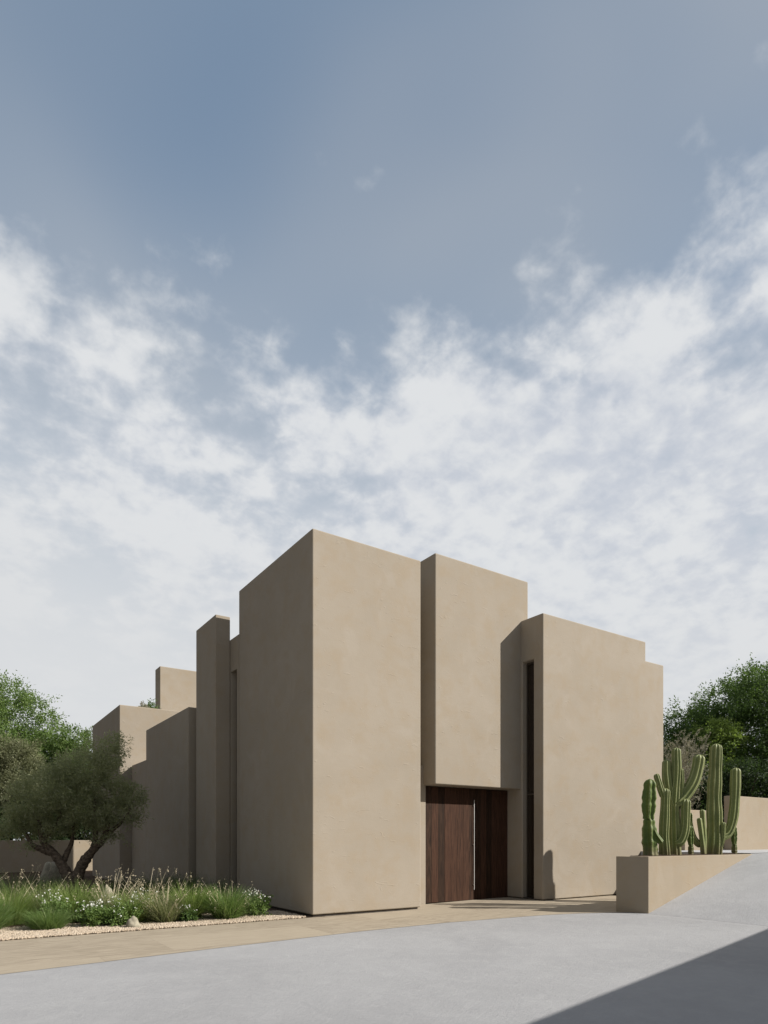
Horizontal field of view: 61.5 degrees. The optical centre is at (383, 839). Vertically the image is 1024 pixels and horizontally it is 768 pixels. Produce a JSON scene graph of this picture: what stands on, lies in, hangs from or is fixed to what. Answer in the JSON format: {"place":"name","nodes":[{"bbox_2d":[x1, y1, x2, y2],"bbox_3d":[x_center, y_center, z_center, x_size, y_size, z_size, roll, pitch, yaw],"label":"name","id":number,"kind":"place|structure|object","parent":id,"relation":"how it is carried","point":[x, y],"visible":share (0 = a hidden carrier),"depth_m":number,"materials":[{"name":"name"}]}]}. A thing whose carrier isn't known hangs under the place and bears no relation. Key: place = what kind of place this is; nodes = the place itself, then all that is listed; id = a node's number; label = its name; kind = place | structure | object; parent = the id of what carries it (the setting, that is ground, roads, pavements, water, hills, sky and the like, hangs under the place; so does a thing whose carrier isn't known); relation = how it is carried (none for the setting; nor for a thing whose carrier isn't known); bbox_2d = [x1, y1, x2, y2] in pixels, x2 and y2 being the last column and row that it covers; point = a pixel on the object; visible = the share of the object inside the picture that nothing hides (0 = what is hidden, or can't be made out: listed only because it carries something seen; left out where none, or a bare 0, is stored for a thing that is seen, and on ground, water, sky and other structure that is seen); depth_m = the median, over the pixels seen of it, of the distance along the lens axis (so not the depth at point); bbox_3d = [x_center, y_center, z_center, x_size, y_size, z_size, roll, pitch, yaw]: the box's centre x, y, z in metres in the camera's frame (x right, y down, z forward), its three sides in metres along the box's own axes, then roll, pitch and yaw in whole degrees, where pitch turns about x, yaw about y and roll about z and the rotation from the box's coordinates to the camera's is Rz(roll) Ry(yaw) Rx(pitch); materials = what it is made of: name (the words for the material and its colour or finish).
{"place":"outdoors","nodes":[
{"label":"outdoors","id":0,"kind":"place"},
{"bbox_2d":[0,868,49,925],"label":"ornamental grass","id":1,"kind":"object","parent":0,"point":[26,905],"depth_m":12.00,"materials":[{"name":"plant"}]},
{"bbox_2d":[0,863,58,905],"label":"ornamental grass","id":2,"kind":"object","parent":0,"point":[15,885],"depth_m":14.64,"materials":[{"name":"plant"}]},
{"bbox_2d":[10,871,74,898],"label":"ornamental grass","id":3,"kind":"object","parent":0,"point":[54,885],"depth_m":15.87,"materials":[{"name":"green plant"}]},
{"bbox_2d":[30,874,87,898],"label":"ornamental grass","id":4,"kind":"object","parent":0,"point":[61,887],"depth_m":14.90,"materials":[{"name":"green plant"}]},
{"bbox_2d":[97,874,154,897],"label":"ornamental grass","id":5,"kind":"object","parent":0,"point":[116,888],"depth_m":15.66,"materials":[{"name":"plant"}]},
{"bbox_2d":[110,867,184,902],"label":"ornamental grass","id":6,"kind":"object","parent":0,"point":[155,887],"depth_m":13.07,"materials":[{"name":"plant"}]},
{"bbox_2d":[0,910,305,940],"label":"gravel","id":7,"kind":"structure","parent":0,"point":[9,933],"depth_m":11.59,"materials":[{"name":"beige gravel"}]},
{"bbox_2d":[0,870,319,939],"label":"planting bed","id":8,"kind":"object","parent":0,"point":[88,876],"visible":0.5,"depth_m":24.50,"materials":[{"name":"soil"}]},
{"bbox_2d":[0,896,24,929],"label":"ornamental grass","id":9,"kind":"object","parent":8,"relation":"on","point":[3,912],"depth_m":11.30,"materials":[{"name":"green plant"}]},
{"bbox_2d":[13,872,78,915],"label":"ornamental grass","id":10,"kind":"object","parent":8,"relation":"on","point":[28,893],"depth_m":12.60,"materials":[{"name":"plant"}]},
{"bbox_2d":[18,906,75,930],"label":"ornamental grass","id":11,"kind":"object","parent":8,"relation":"on","point":[37,920],"depth_m":11.25,"materials":[{"name":"green plant"}]},
{"bbox_2d":[37,862,62,887],"bbox_3d":[-10.129,1.365,19.674,0.860,1.397,0.655,0,0,-34],"label":"boulder","id":12,"kind":"object","parent":8,"relation":"on","point":[53,870],"visible":0.37,"depth_m":19.47,"materials":[{"name":"stone"}]},
{"bbox_2d":[36,889,84,921],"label":"flowering plant","id":13,"kind":"object","parent":8,"relation":"on","point":[45,906],"visible":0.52,"depth_m":11.78,"materials":[{"name":"green plant"}]},
{"bbox_2d":[0,728,154,898],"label":"olive tree","id":14,"kind":"object","parent":8,"relation":"on","point":[63,778],"visible":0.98,"depth_m":16.71,"materials":[{"name":"green plant"}]},
{"bbox_2d":[32,879,122,922],"bbox_3d":[-6.006,1.154,12.563,2.013,0.872,1.869,0,0,-3],"label":"flowering shrub","id":15,"kind":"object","parent":8,"relation":"on","point":[70,897],"depth_m":12.35,"materials":[{"name":"green plant"}]},
{"bbox_2d":[78,895,113,926],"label":"flowering plant","id":16,"kind":"object","parent":8,"relation":"on","point":[92,915],"visible":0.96,"depth_m":11.67,"materials":[{"name":"green plant"}]},
{"bbox_2d":[103,885,112,899],"bbox_3d":[-5.739,1.422,13.444,0.324,0.994,0.309,0,0,-34],"label":"boulder","id":17,"kind":"object","parent":8,"relation":"on","point":[108,887],"visible":0.09,"depth_m":13.37,"materials":[{"name":"stone"}]},
{"bbox_2d":[74,869,143,918],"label":"ornamental grass","id":18,"kind":"object","parent":8,"relation":"on","point":[103,900],"depth_m":12.33,"materials":[{"name":"plant"}]},
{"bbox_2d":[93,895,142,926],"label":"flowering plant","id":19,"kind":"object","parent":8,"relation":"on","point":[117,916],"visible":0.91,"depth_m":11.82,"materials":[{"name":"green plant"}]},
{"bbox_2d":[126,916,139,927],"bbox_3d":[-4.522,1.540,11.621,0.245,0.340,0.237,0,0,-34],"label":"boulder","id":20,"kind":"object","parent":8,"relation":"on","point":[132,921],"visible":0.68,"depth_m":11.55,"materials":[{"name":"stone"}]},
{"bbox_2d":[105,887,164,921],"bbox_3d":[-4.764,1.226,12.275,1.496,0.728,1.636,0,0,-34],"label":"flowering shrub","id":21,"kind":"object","parent":8,"relation":"on","point":[143,914],"depth_m":12.14,"materials":[{"name":"green plant"}]},
{"bbox_2d":[126,887,157,921],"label":"flowering plant","id":22,"kind":"object","parent":8,"relation":"on","point":[148,920],"visible":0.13,"depth_m":12.39,"materials":[{"name":"green plant"}]},
{"bbox_2d":[127,870,197,922],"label":"ornamental grass","id":23,"kind":"object","parent":8,"relation":"on","point":[168,911],"depth_m":12.22,"materials":[{"name":"plant"}]},
{"bbox_2d":[140,873,192,898],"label":"ornamental grass","id":24,"kind":"object","parent":8,"relation":"on","point":[159,883],"depth_m":16.34,"materials":[{"name":"plant"}]},
{"bbox_2d":[176,904,197,920],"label":"flowering plant","id":25,"kind":"object","parent":8,"relation":"on","point":[186,915],"visible":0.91,"depth_m":12.40,"materials":[{"name":"green plant"}]},
{"bbox_2d":[153,881,226,919],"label":"ornamental grass","id":26,"kind":"object","parent":8,"relation":"on","point":[194,902],"depth_m":12.67,"materials":[{"name":"green plant"}]},
{"bbox_2d":[197,878,272,921],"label":"ornamental grass","id":27,"kind":"object","parent":8,"relation":"on","point":[236,906],"depth_m":12.74,"materials":[{"name":"plant"}]},
{"bbox_2d":[242,890,273,916],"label":"flowering plant","id":28,"kind":"object","parent":8,"relation":"on","point":[265,905],"visible":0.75,"depth_m":13.33,"materials":[{"name":"green plant"}]},
{"bbox_2d":[152,878,209,900],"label":"flowering shrub","id":29,"kind":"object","parent":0,"point":[178,889],"depth_m":14.84,"materials":[{"name":"green plant"}]},
{"bbox_2d":[158,868,204,890],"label":"ornamental grass","id":30,"kind":"object","parent":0,"point":[182,882],"depth_m":17.34,"materials":[{"name":"green plant"}]},
{"bbox_2d":[179,874,242,900],"bbox_3d":[-4.068,1.174,14.874,1.650,0.832,1.689,0,0,-2],"label":"flowering shrub","id":31,"kind":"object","parent":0,"point":[219,887],"depth_m":14.84,"materials":[{"name":"green plant"}]},
{"bbox_2d":[0,895,618,973],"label":"paving","id":32,"kind":"structure","parent":0,"point":[22,955],"depth_m":11.10,"materials":[{"name":"stone"}]},
{"bbox_2d":[93,529,662,916],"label":"house","id":33,"kind":"structure","parent":0,"point":[337,725],"depth_m":16.14,"materials":[{"name":"paint"}]},
{"bbox_2d":[138,701,149,707],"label":"bush","id":34,"kind":"object","parent":33,"relation":"on","point":[144,704],"visible":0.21,"depth_m":25.82,"materials":[{"name":"green plant"}]},
{"bbox_2d":[142,698,158,708],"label":"bush","id":35,"kind":"object","parent":33,"relation":"on","point":[150,705],"visible":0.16,"depth_m":26.16,"materials":[{"name":"green plant"}]},
{"bbox_2d":[236,673,236,892],"bbox_3d":[-3.777,-1.419,16.975,0.060,5.998,0.426,0,0,-34],"label":"window","id":36,"kind":"structure","parent":33,"relation":"in","point":[236,673],"depth_m":17.12,"materials":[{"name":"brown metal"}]},
{"bbox_2d":[426,786,474,902],"bbox_3d":[1.672,0.120,16.189,1.613,2.850,0.106,0,0,-34],"label":"door","id":37,"kind":"structure","parent":33,"relation":"in","point":[450,812],"depth_m":16.17,"materials":[{"name":"wood"}]},
{"bbox_2d":[475,789,506,899],"bbox_3d":[2.813,0.120,16.985,1.149,2.850,0.062,0,0,-34],"label":"door","id":38,"kind":"structure","parent":33,"relation":"in","point":[490,805],"depth_m":16.94,"materials":[{"name":"brown wood"}]},
{"bbox_2d":[527,662,533,897],"bbox_3d":[3.872,-1.521,16.794,0.060,6.202,0.379,0,0,-34],"label":"window","id":39,"kind":"structure","parent":33,"relation":"in","point":[530,666],"depth_m":16.86,"materials":[{"name":"black glass"}]},
{"bbox_2d":[0,912,767,1023],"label":"road","id":40,"kind":"structure","parent":0,"point":[613,968],"depth_m":7.38,"materials":[{"name":"concrete"}]},
{"bbox_2d":[0,0,767,839],"label":"sky","id":41,"kind":"structure","parent":0,"point":[480,283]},
{"bbox_2d":[641,849,767,925],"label":"ramp","id":42,"kind":"structure","parent":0,"point":[737,892],"depth_m":13.53,"materials":[{"name":"concrete"}]},
{"bbox_2d":[681,810,706,849],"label":"garden wall","id":43,"kind":"structure","parent":42,"relation":"on","point":[696,814],"depth_m":20.21,"materials":[{"name":"paint"}]},
{"bbox_2d":[724,796,767,849],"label":"garden wall","id":44,"kind":"structure","parent":42,"relation":"on","point":[752,828],"depth_m":21.13,"materials":[{"name":"paint"}]},
{"label":"ground","id":45,"kind":"structure","parent":0,"visible":0},
{"bbox_2d":[0,809,13,839],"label":"bush","id":46,"kind":"object","parent":45,"relation":"on","point":[2,823],"visible":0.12,"depth_m":32.84,"materials":[{"name":"green plant"}]},
{"bbox_2d":[0,731,49,839],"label":"olive tree","id":47,"kind":"object","parent":45,"relation":"on","point":[13,753],"visible":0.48,"depth_m":33.77,"materials":[{"name":"green plant"}]},
{"bbox_2d":[1,798,80,839],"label":"bush","id":48,"kind":"object","parent":45,"relation":"on","point":[60,838],"visible":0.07,"depth_m":33.97,"materials":[{"name":"green plant"}]},
{"bbox_2d":[0,669,89,794],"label":"broad tree","id":49,"kind":"object","parent":45,"relation":"on","point":[8,721],"visible":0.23,"depth_m":39.56,"materials":[{"name":"green plant"}]},
{"bbox_2d":[0,840,92,872],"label":"garden wall","id":50,"kind":"structure","parent":45,"relation":"on","point":[17,860],"depth_m":31.76,"materials":[{"name":"paint"}]},
{"bbox_2d":[35,719,92,832],"bbox_3d":[-19.007,-2.771,39.379,6.569,8.981,6.294,0,0,-34],"label":"broad tree","id":51,"kind":"object","parent":45,"relation":"on","point":[62,744],"visible":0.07,"depth_m":38.77,"materials":[{"name":"green plant"}]},
{"bbox_2d":[69,804,92,839],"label":"bush","id":52,"kind":"object","parent":45,"relation":"on","point":[86,833],"visible":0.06,"depth_m":35.29,"materials":[{"name":"green plant"}]},
{"bbox_2d":[616,853,751,915],"bbox_3d":[6.983,0.992,15.046,4.596,1.315,0.959,0,0,-34],"label":"planter","id":53,"kind":"object","parent":45,"relation":"on","point":[647,884],"visible":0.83,"depth_m":13.83,"materials":[{"name":"paint"}]},
{"bbox_2d":[641,779,663,855],"bbox_3d":[5.888,-0.462,14.165,0.479,1.746,0.337,0,0,0],"label":"cactus","id":54,"kind":"object","parent":53,"relation":"on","point":[651,838],"visible":0.94,"depth_m":14.09,"materials":[{"name":"green plant"}]},
{"bbox_2d":[654,774,669,854],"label":"cactus","id":55,"kind":"object","parent":53,"relation":"on","point":[664,823],"visible":0.95,"depth_m":14.40,"materials":[{"name":"green plant"}]},
{"bbox_2d":[662,748,704,854],"bbox_3d":[6.835,-0.849,14.704,0.953,2.503,0.344,0,0,0],"label":"cactus","id":56,"kind":"object","parent":53,"relation":"on","point":[682,792],"visible":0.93,"depth_m":14.64,"materials":[{"name":"green plant"}]},
{"bbox_2d":[687,813,693,853],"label":"cactus","id":57,"kind":"object","parent":53,"relation":"on","point":[690,839],"visible":0.63,"depth_m":14.99,"materials":[{"name":"green plant"}]},
{"bbox_2d":[691,809,706,853],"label":"cactus","id":58,"kind":"object","parent":53,"relation":"on","point":[701,842],"visible":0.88,"depth_m":15.33,"materials":[{"name":"green plant"}]},
{"bbox_2d":[706,744,740,854],"bbox_3d":[8.200,-0.955,15.607,0.831,2.730,0.401,0,0,0],"label":"cactus","id":59,"kind":"object","parent":53,"relation":"on","point":[719,831],"visible":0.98,"depth_m":15.51,"materials":[{"name":"green plant"}]},
{"bbox_2d":[731,827,737,853],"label":"cactus","id":60,"kind":"object","parent":53,"relation":"on","point":[734,843],"visible":0.46,"depth_m":16.10,"materials":[{"name":"green plant"}]},
{"label":"terrace ground","id":61,"kind":"structure","parent":0,"visible":0},
{"bbox_2d":[663,728,710,809],"bbox_3d":[9.903,-1.660,21.470,1.830,3.988,2.006,0,0,-1],"label":"dry shrub","id":62,"kind":"object","parent":61,"relation":"on","point":[684,755],"visible":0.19,"depth_m":21.25,"materials":[{"name":"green plant"}]},
{"bbox_2d":[663,691,734,765],"bbox_3d":[14.184,-3.175,31.153,5.894,7.538,6.202,0,0,-34],"label":"broad tree","id":63,"kind":"object","parent":61,"relation":"on","point":[696,715],"visible":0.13,"depth_m":29.82,"materials":[{"name":"green plant"}]},
{"bbox_2d":[684,757,729,819],"bbox_3d":[12.105,-1.336,25.925,4.433,3.831,3.742,0,0,-34],"label":"bush","id":64,"kind":"object","parent":61,"relation":"on","point":[702,803],"visible":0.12,"depth_m":25.13,"materials":[{"name":"green plant"}]},
{"bbox_2d":[663,714,764,796],"bbox_3d":[14.625,-2.522,28.702,5.657,6.160,4.829,0,0,-45],"label":"broad tree","id":65,"kind":"object","parent":61,"relation":"on","point":[726,731],"visible":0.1,"depth_m":28.15,"materials":[{"name":"green plant"}]},
{"bbox_2d":[663,652,767,772],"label":"broad tree","id":66,"kind":"object","parent":61,"relation":"on","point":[745,694],"visible":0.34,"depth_m":29.01,"materials":[{"name":"green plant"}]},
{"bbox_2d":[698,746,767,847],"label":"bush","id":67,"kind":"object","parent":61,"relation":"on","point":[746,767],"visible":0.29,"depth_m":25.34,"materials":[{"name":"green plant"}]},
{"bbox_2d":[751,754,767,796],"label":"bush","id":68,"kind":"object","parent":61,"relation":"on","point":[763,761],"visible":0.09,"depth_m":27.44,"materials":[{"name":"green plant"}]}
]}

